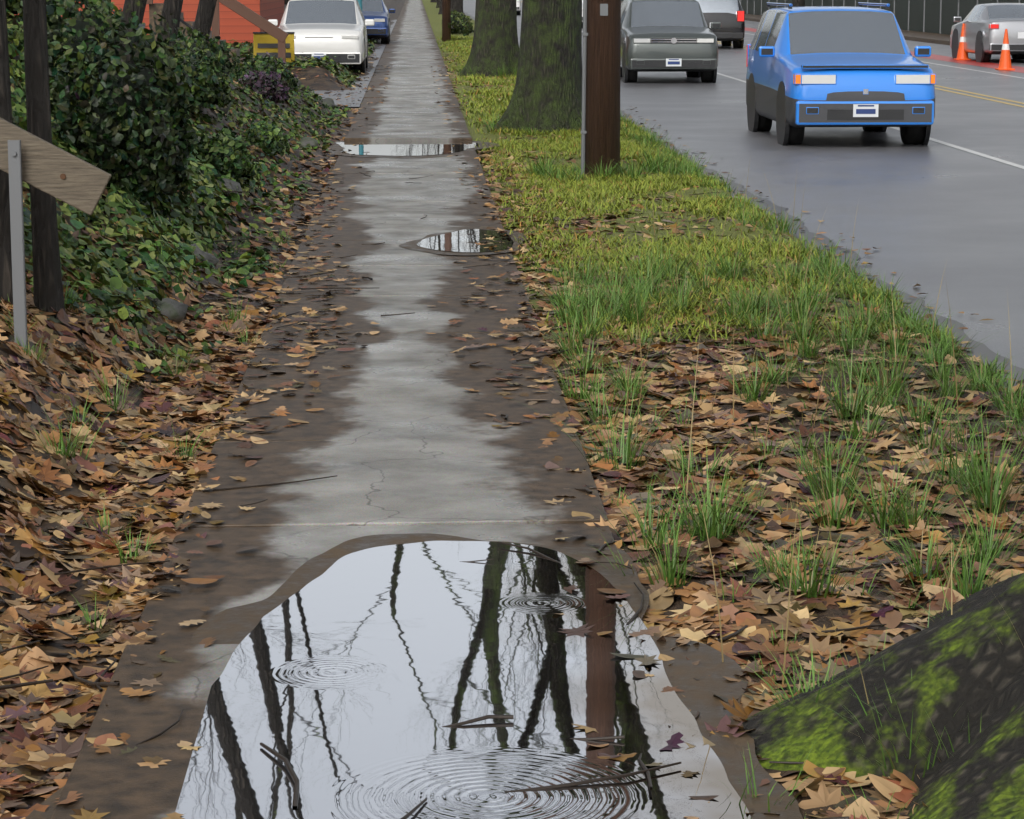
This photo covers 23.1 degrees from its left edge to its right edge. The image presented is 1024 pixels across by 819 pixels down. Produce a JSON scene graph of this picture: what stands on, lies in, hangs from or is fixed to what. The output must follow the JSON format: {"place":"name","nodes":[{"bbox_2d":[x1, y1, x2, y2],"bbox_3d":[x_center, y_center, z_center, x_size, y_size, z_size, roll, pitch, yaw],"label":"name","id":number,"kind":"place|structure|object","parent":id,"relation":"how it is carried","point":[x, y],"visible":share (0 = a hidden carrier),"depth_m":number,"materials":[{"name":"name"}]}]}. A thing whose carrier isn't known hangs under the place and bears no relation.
{"place":"outdoors","nodes":[
{"label":"outdoors","id":0,"kind":"place"},
{"bbox_2d":[10,0,283,43],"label":"red building","id":1,"kind":"structure","parent":0,"point":[234,26],"depth_m":63.04,"materials":[{"name":"red wood"}]},
{"bbox_2d":[0,0,405,812],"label":"embankment","id":2,"kind":"structure","parent":0,"point":[78,592],"depth_m":12.48,"materials":[{"name":"brown soil"}]},
{"bbox_2d":[0,0,12,304],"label":"trunk","id":3,"kind":"object","parent":2,"relation":"on","point":[6,286],"visible":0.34,"depth_m":12.06,"materials":[{"name":"brown plant"}]},
{"bbox_2d":[11,100,22,181],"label":"shrub","id":4,"kind":"object","parent":2,"relation":"on","point":[13,108],"visible":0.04,"depth_m":13.10,"materials":[{"name":"green plant"}]},
{"bbox_2d":[23,0,64,318],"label":"trunk","id":5,"kind":"object","parent":2,"relation":"on","point":[47,286],"visible":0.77,"depth_m":12.36,"materials":[{"name":"brown plant"}]},
{"bbox_2d":[6,0,83,20],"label":"building wall","id":6,"kind":"structure","parent":2,"relation":"on","point":[12,5],"depth_m":22.01,"materials":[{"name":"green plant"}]},
{"bbox_2d":[0,118,110,349],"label":"board rail on post","id":7,"kind":"object","parent":2,"relation":"on","point":[34,161],"visible":0.87,"depth_m":11.48,"materials":[{"name":"brown wood"}]},
{"bbox_2d":[8,0,157,100],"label":"shrub","id":8,"kind":"object","parent":2,"relation":"on","point":[57,22],"depth_m":19.77,"materials":[{"name":"green plant"}]},
{"bbox_2d":[75,0,155,43],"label":"building wall","id":9,"kind":"structure","parent":2,"relation":"on","point":[120,9],"depth_m":27.19,"materials":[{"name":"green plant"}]},
{"bbox_2d":[49,5,200,200],"bbox_3d":[-2.734,-2.123,17.447,1.111,1.394,1.466,0,10,-2],"label":"shrub","id":10,"kind":"object","parent":2,"relation":"on","point":[166,169],"depth_m":17.03,"materials":[{"name":"green plant"}]},
{"bbox_2d":[111,0,146,70],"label":"tree trunk","id":11,"kind":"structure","parent":2,"relation":"on","point":[137,6],"depth_m":19.73,"materials":[{"name":"brown plant"}]},
{"bbox_2d":[7,15,267,334],"bbox_3d":[-3.140,-2.035,18.300,2.106,1.702,11.183,0,10,-2],"label":"ivy mound","id":12,"kind":"object","parent":2,"relation":"on","point":[112,264],"visible":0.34,"depth_m":16.00,"materials":[{"name":"green plant"}]},
{"bbox_2d":[0,188,303,630],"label":"bank grass tufts","id":13,"kind":"object","parent":2,"relation":"on","point":[61,441],"depth_m":11.46,"materials":[{"name":"green plant"}]},
{"bbox_2d":[152,0,182,65],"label":"tree trunk","id":14,"kind":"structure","parent":2,"relation":"on","point":[174,7],"depth_m":26.52,"materials":[{"name":"brown plant"}]},
{"bbox_2d":[152,298,187,321],"bbox_3d":[-1.992,-0.556,14.347,0.254,0.158,0.241,8,12,38],"label":"rockery stone","id":15,"kind":"object","parent":2,"relation":"on","point":[174,310],"visible":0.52,"depth_m":14.27,"materials":[{"name":"grey stone"}]},
{"bbox_2d":[8,27,343,319],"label":"bank leaves","id":16,"kind":"object","parent":2,"relation":"on","point":[253,311],"visible":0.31,"depth_m":18.19,"materials":[{"name":"brown plant"}]},
{"bbox_2d":[6,9,350,378],"bbox_3d":[-4.286,-3.784,25.837,4.572,2.895,27.581,0,10,-2],"label":"ivy cover","id":17,"kind":"object","parent":2,"relation":"on","point":[245,270],"visible":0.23,"depth_m":18.96,"materials":[{"name":"green plant"}]},
{"bbox_2d":[177,18,208,40],"bbox_3d":[-4.944,-5.643,39.758,0.740,1.178,0.044,0,10,-2],"label":"metal handrail","id":18,"kind":"object","parent":2,"relation":"on","point":[185,23],"depth_m":39.66,"materials":[{"name":"black metal"}]},
{"bbox_2d":[154,44,234,112],"bbox_3d":[-3.260,-3.342,25.148,0.921,0.676,1.453,0,10,-2],"label":"shrub","id":19,"kind":"object","parent":2,"relation":"on","point":[211,83],"depth_m":24.95,"materials":[{"name":"green plant"}]},
{"bbox_2d":[191,0,216,42],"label":"tree trunk","id":20,"kind":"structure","parent":2,"relation":"on","point":[204,16],"depth_m":33.81,"materials":[{"name":"brown plant"}]},
{"bbox_2d":[191,243,218,267],"bbox_3d":[-2.143,-1.038,17.021,0.262,0.193,0.335,-3,10,-17],"label":"rockery stone","id":21,"kind":"object","parent":2,"relation":"on","point":[211,258],"visible":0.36,"depth_m":16.91,"materials":[{"name":"grey stone"}]},
{"bbox_2d":[174,27,240,72],"bbox_3d":[-3.829,-4.235,29.620,1.195,0.603,1.731,0,10,-2],"label":"shrub","id":22,"kind":"object","parent":2,"relation":"on","point":[212,45],"depth_m":29.46,"materials":[{"name":"green plant"}]},
{"bbox_2d":[204,144,234,162],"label":"shrub","id":23,"kind":"object","parent":2,"relation":"on","point":[207,149],"visible":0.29,"depth_m":21.49,"materials":[{"name":"green plant"}]},
{"bbox_2d":[215,102,231,113],"bbox_3d":[-3.251,-3.263,26.701,0.441,0.332,0.591,-4,11,-24],"label":"rockery stone","id":24,"kind":"object","parent":2,"relation":"on","point":[225,110],"visible":0.07,"depth_m":26.53,"materials":[{"name":"grey stone"}]},
{"bbox_2d":[190,127,257,179],"bbox_3d":[-2.527,-2.201,21.644,0.656,0.478,0.837,0,10,-2],"label":"shrub","id":25,"kind":"object","parent":2,"relation":"on","point":[238,154],"visible":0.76,"depth_m":21.41,"materials":[{"name":"green plant"}]},
{"bbox_2d":[215,178,242,201],"bbox_3d":[-2.409,-1.806,20.902,0.316,0.255,0.456,0,10,-2],"label":"rockery stone","id":26,"kind":"object","parent":2,"relation":"on","point":[233,183],"visible":0.41,"depth_m":20.85,"materials":[{"name":"grey stone"}]},
{"bbox_2d":[223,61,238,76],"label":"shrub","id":27,"kind":"object","parent":2,"relation":"on","point":[232,70],"depth_m":36.88,"materials":[{"name":"green plant"}]},
{"bbox_2d":[252,132,273,149],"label":"shrub","id":28,"kind":"object","parent":2,"relation":"on","point":[254,136],"visible":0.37,"depth_m":26.19,"materials":[{"name":"green plant"}]},
{"bbox_2d":[238,70,289,104],"bbox_3d":[-3.270,-4.219,32.670,0.751,0.455,0.990,0,10,-2],"label":"heather","id":29,"kind":"object","parent":2,"relation":"on","point":[279,93],"depth_m":32.39,"materials":[{"name":"purple plant"}]},
{"bbox_2d":[230,54,297,89],"bbox_3d":[-3.453,-4.640,34.554,0.970,0.531,1.517,0,10,-2],"label":"shrub","id":30,"kind":"object","parent":2,"relation":"on","point":[248,65],"depth_m":34.37,"materials":[{"name":"green plant"}]},
{"bbox_2d":[241,118,289,156],"bbox_3d":[-2.609,-2.856,26.270,0.546,0.412,1.025,0,10,-2],"label":"shrub","id":31,"kind":"object","parent":2,"relation":"on","point":[279,145],"visible":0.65,"depth_m":26.09,"materials":[{"name":"green plant"}]},
{"bbox_2d":[243,52,297,80],"bbox_3d":[-3.785,-5.207,38.563,0.929,0.635,1.235,-4,11,-24],"label":"heather","id":32,"kind":"object","parent":2,"relation":"on","point":[270,56],"visible":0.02,"depth_m":38.45,"materials":[{"name":"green plant"}]},
{"bbox_2d":[227,38,379,86],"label":"ivy cover","id":33,"kind":"object","parent":2,"relation":"on","point":[302,63],"visible":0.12,"depth_m":50.79,"materials":[{"name":"green plant"}]},
{"bbox_2d":[234,45,378,140],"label":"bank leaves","id":34,"kind":"object","parent":2,"relation":"on","point":[342,124],"visible":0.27,"depth_m":38.29,"materials":[{"name":"brown plant"}]},
{"bbox_2d":[297,137,317,146],"bbox_3d":[-2.489,-3.202,30.321,0.276,0.212,0.370,0,10,-2],"label":"rockery stone","id":35,"kind":"object","parent":2,"relation":"on","point":[304,141],"visible":0.58,"depth_m":30.18,"materials":[{"name":"grey stone"}]},
{"bbox_2d":[320,98,334,108],"bbox_3d":[-2.930,-4.757,39.141,0.305,0.239,0.508,0,10,-2],"label":"rockery stone","id":36,"kind":"object","parent":2,"relation":"on","point":[329,102],"visible":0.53,"depth_m":39.07,"materials":[{"name":"grey stone"}]},
{"bbox_2d":[351,20,396,87],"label":"gravel strip","id":37,"kind":"object","parent":2,"relation":"on","point":[378,53],"visible":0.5,"depth_m":60.28,"materials":[{"name":"gravel"}]},
{"bbox_2d":[146,0,288,65],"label":"stairs with timber rail","id":38,"kind":"structure","parent":37,"relation":"on","point":[259,21],"depth_m":47.37,"materials":[{"name":"brown wood"}]},
{"bbox_2d":[253,32,294,65],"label":"sandwich board sign","id":39,"kind":"object","parent":37,"relation":"on","point":[264,42],"visible":0.47,"depth_m":48.20,"materials":[{"name":"yellow plastic"}]},
{"bbox_2d":[268,0,374,72],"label":"white car","id":40,"kind":"object","parent":37,"relation":"on","point":[330,28],"visible":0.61,"depth_m":54.02,"materials":[{"name":"white paint"}]},
{"bbox_2d":[362,0,394,43],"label":"blue car","id":41,"kind":"object","parent":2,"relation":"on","point":[377,11],"visible":0.5,"depth_m":79.23,"materials":[{"name":"blue paint"}]},
{"bbox_2d":[310,88,366,106],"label":"driveway apron","id":42,"kind":"object","parent":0,"point":[343,100],"visible":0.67,"depth_m":43.75,"materials":[{"name":"concrete"}]},
{"bbox_2d":[51,0,642,818],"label":"sidewalk","id":43,"kind":"structure","parent":0,"point":[399,432],"depth_m":11.23,"materials":[{"name":"concrete"}]},
{"bbox_2d":[55,168,718,818],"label":"fallen leaves","id":44,"kind":"object","parent":43,"relation":"on","point":[105,740],"visible":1,"depth_m":11.24,"materials":[{"name":"brown plant"}]},
{"bbox_2d":[343,65,468,167],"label":"fallen leaves","id":45,"kind":"object","parent":43,"relation":"on","point":[435,102],"visible":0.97,"depth_m":41.06,"materials":[{"name":"brown plant"}]},
{"bbox_2d":[326,141,499,157],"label":"puddle","id":46,"kind":"object","parent":43,"relation":"on","point":[402,148],"visible":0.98,"depth_m":30.20,"materials":[{"name":"liquid"}]},
{"bbox_2d":[26,533,802,818],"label":"puddle edge","id":47,"kind":"object","parent":43,"relation":"on","point":[236,625],"visible":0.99,"depth_m":7.47,"materials":[{"name":"brown soil"}]},
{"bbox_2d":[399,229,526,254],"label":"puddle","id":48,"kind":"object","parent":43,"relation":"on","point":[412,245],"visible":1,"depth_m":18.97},
{"bbox_2d":[175,541,750,818],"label":"puddle","id":49,"kind":"object","parent":43,"relation":"on","point":[349,686],"visible":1,"depth_m":6.99,"materials":[{"name":"liquid"}]},
{"bbox_2d":[417,229,513,251],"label":"puddle","id":50,"kind":"object","parent":43,"relation":"on","point":[455,241],"visible":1,"depth_m":19.37,"materials":[{"name":"liquid"}]},
{"bbox_2d":[422,0,1023,817],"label":"verge ground","id":51,"kind":"structure","parent":0,"point":[630,230],"depth_m":12.31,"materials":[{"name":"brown soil"}]},
{"bbox_2d":[451,9,466,19],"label":"hedge","id":52,"kind":"object","parent":51,"relation":"on","point":[454,12],"depth_m":94.40,"materials":[{"name":"green plant"}]},
{"bbox_2d":[442,52,516,108],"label":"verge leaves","id":53,"kind":"object","parent":51,"relation":"on","point":[455,76],"visible":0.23,"depth_m":50.20,"materials":[{"name":"brown plant"}]},
{"bbox_2d":[456,63,517,76],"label":"weeds","id":54,"kind":"object","parent":51,"relation":"on","point":[500,73],"visible":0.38,"depth_m":52.65,"materials":[{"name":"green plant"}]},
{"bbox_2d":[0,118,1023,818],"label":"fallen twigs","id":55,"kind":"object","parent":51,"relation":"on","point":[98,684],"visible":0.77,"depth_m":7.91,"materials":[{"name":"black wood"}]},
{"bbox_2d":[474,106,580,134],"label":"weeds","id":56,"kind":"object","parent":51,"relation":"on","point":[494,123],"visible":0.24,"depth_m":33.60,"materials":[{"name":"green plant"}]},
{"bbox_2d":[436,35,642,132],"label":"lawn","id":57,"kind":"structure","parent":51,"relation":"on","point":[457,46],"depth_m":45.43,"materials":[{"name":"green plant"}]},
{"bbox_2d":[448,12,473,35],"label":"hedge","id":58,"kind":"object","parent":57,"relation":"on","point":[467,27],"depth_m":83.80,"materials":[{"name":"green plant"}]},
{"bbox_2d":[514,143,685,183],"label":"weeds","id":59,"kind":"object","parent":51,"relation":"on","point":[540,169],"visible":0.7,"depth_m":25.83,"materials":[{"name":"green plant"}]},
{"bbox_2d":[585,0,620,176],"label":"utility pole","id":60,"kind":"object","parent":51,"relation":"on","point":[602,135],"depth_m":25.68,"materials":[{"name":"brown wood"}]},
{"bbox_2d":[581,0,607,174],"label":"pole conduit and tags","id":61,"kind":"object","parent":60,"relation":"attached to","point":[603,9],"visible":0.85,"depth_m":25.73,"materials":[{"name":"silver metal"}]},
{"bbox_2d":[474,149,816,537],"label":"verge leaves","id":62,"kind":"object","parent":51,"relation":"on","point":[777,529],"visible":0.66,"depth_m":12.04,"materials":[{"name":"brown plant"}]},
{"bbox_2d":[468,111,866,297],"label":"verge leaves","id":63,"kind":"object","parent":51,"relation":"on","point":[613,218],"visible":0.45,"depth_m":20.63,"materials":[{"name":"brown plant"}]},
{"bbox_2d":[473,111,1023,437],"bbox_3d":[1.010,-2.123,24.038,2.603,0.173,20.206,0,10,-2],"label":"lawn","id":64,"kind":"structure","parent":51,"relation":"on","point":[599,187],"depth_m":19.69,"materials":[{"name":"green plant"}]},
{"bbox_2d":[511,270,1023,818],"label":"verge leaves","id":65,"kind":"object","parent":51,"relation":"on","point":[899,788],"visible":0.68,"depth_m":9.44,"materials":[{"name":"brown plant"}]},
{"bbox_2d":[510,232,1023,818],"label":"grass tufts","id":66,"kind":"object","parent":65,"relation":"on","point":[988,496],"visible":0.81,"depth_m":10.99,"materials":[{"name":"green plant"}]},
{"bbox_2d":[572,163,1023,684],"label":"dry stalks","id":67,"kind":"object","parent":65,"relation":"on","point":[772,404],"visible":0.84,"depth_m":11.50,"materials":[{"name":"beige plant"}]},
{"bbox_2d":[463,0,1023,368],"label":"road","id":68,"kind":"structure","parent":0,"point":[924,214],"depth_m":26.59,"materials":[{"name":"grey asphalt"}]},
{"bbox_2d":[516,0,520,14],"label":"white car","id":69,"kind":"object","parent":68,"relation":"on","point":[518,4],"visible":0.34,"depth_m":146.01,"materials":[{"name":"white paint"}]},
{"bbox_2d":[620,0,720,82],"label":"car","id":70,"kind":"object","parent":68,"relation":"on","point":[668,35],"visible":0.85,"depth_m":50.12,"materials":[{"name":"grey paint"}]},
{"bbox_2d":[696,0,744,47],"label":"car","id":71,"kind":"object","parent":68,"relation":"on","point":[729,15],"visible":0.5,"depth_m":75.11,"materials":[{"name":"black paint"}]},
{"bbox_2d":[463,11,1023,390],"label":"curb","id":72,"kind":"structure","parent":68,"relation":"on","point":[983,349],"depth_m":17.94,"materials":[{"name":"brown"}]},
{"bbox_2d":[620,103,1023,383],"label":"gutter leaves","id":73,"kind":"object","parent":72,"relation":"on","point":[962,348],"visible":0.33,"depth_m":19.07,"materials":[{"name":"brown plant"}]},
{"bbox_2d":[520,1,1023,103],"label":"yellow line","id":74,"kind":"object","parent":68,"relation":"on","point":[957,89],"depth_m":45.30,"materials":[{"name":"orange paint"}]},
{"bbox_2d":[582,31,1023,168],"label":"white lane line","id":75,"kind":"object","parent":68,"relation":"on","point":[980,154],"depth_m":30.43,"materials":[{"name":"grey paint"}]},
{"bbox_2d":[746,2,935,145],"bbox_3d":[4.250,-4.431,32.902,2.230,1.801,4.692,0,10,-2],"label":"car","id":76,"kind":"object","parent":68,"relation":"on","point":[835,66],"visible":1,"depth_m":31.42,"materials":[{"name":"blue paint"}]},
{"bbox_2d":[718,43,1023,106],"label":"yellow line","id":77,"kind":"object","parent":68,"relation":"on","point":[966,94],"depth_m":44.14,"materials":[{"name":"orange paint"}]},
{"bbox_2d":[745,27,1023,72],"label":"road line","id":78,"kind":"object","parent":68,"relation":"on","point":[974,62],"depth_m":62.85,"materials":[{"name":"red paint"}]},
{"bbox_2d":[954,23,970,59],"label":"traffic cone","id":79,"kind":"object","parent":78,"relation":"on","point":[962,54],"visible":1,"depth_m":64.75,"materials":[{"name":"orange plastic"}]},
{"bbox_2d":[745,33,1023,78],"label":"white lane line","id":80,"kind":"object","parent":68,"relation":"on","point":[959,67],"depth_m":57.94,"materials":[{"name":"grey paint"}]},
{"bbox_2d":[995,29,1014,69],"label":"traffic cone","id":81,"kind":"object","parent":68,"relation":"on","point":[1005,61],"visible":1,"depth_m":57.53,"materials":[{"name":"orange plastic"}]},
{"bbox_2d":[621,1,949,44],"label":"sidewalk curb","id":82,"kind":"structure","parent":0,"point":[937,38],"depth_m":86.75,"materials":[{"name":"concrete"}]},
{"label":"ground","id":83,"kind":"structure","parent":0,"visible":0},
{"bbox_2d":[0,217,285,818],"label":"bank leaves","id":84,"kind":"object","parent":83,"relation":"on","point":[31,726],"visible":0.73,"depth_m":9.80,"materials":[{"name":"brown plant"}]},
{"bbox_2d":[438,0,441,13],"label":"tree","id":85,"kind":"object","parent":83,"relation":"on","point":[440,10],"visible":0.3,"depth_m":147.79,"materials":[{"name":"brown plant"}]},
{"bbox_2d":[442,0,450,41],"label":"utility pole","id":86,"kind":"object","parent":83,"relation":"on","point":[446,18],"depth_m":83.37,"materials":[{"name":"brown wood"}]},
{"bbox_2d":[451,0,462,16],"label":"tree","id":87,"kind":"object","parent":83,"relation":"on","point":[457,5],"visible":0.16,"depth_m":116.18,"materials":[{"name":"brown plant"}]},
{"bbox_2d":[458,0,518,76],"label":"tree","id":88,"kind":"object","parent":83,"relation":"on","point":[495,41],"visible":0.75,"depth_m":52.84,"materials":[{"name":"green plant"}]},
{"bbox_2d":[489,0,581,133],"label":"tree","id":89,"kind":"object","parent":83,"relation":"on","point":[547,93],"visible":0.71,"depth_m":33.27,"materials":[{"name":"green plant"}]},
{"bbox_2d":[792,0,804,6],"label":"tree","id":90,"kind":"object","parent":83,"relation":"on","point":[798,3],"visible":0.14,"depth_m":118.82,"materials":[{"name":"brown plant"}]},
{"bbox_2d":[621,0,1023,34],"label":"fence","id":91,"kind":"object","parent":83,"relation":"on","point":[932,16],"visible":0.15,"depth_m":95.90,"materials":[{"name":"black metal"}]},
{"bbox_2d":[742,573,1023,818],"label":"tree","id":92,"kind":"object","parent":83,"relation":"on","point":[967,660],"visible":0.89,"depth_m":6.48,"materials":[{"name":"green plant"}]},
{"bbox_2d":[950,3,1023,62],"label":"silver sedan","id":93,"kind":"object","parent":83,"relation":"on","point":[986,25],"visible":0.94,"depth_m":62.86,"materials":[{"name":"grey paint"}]}
]}

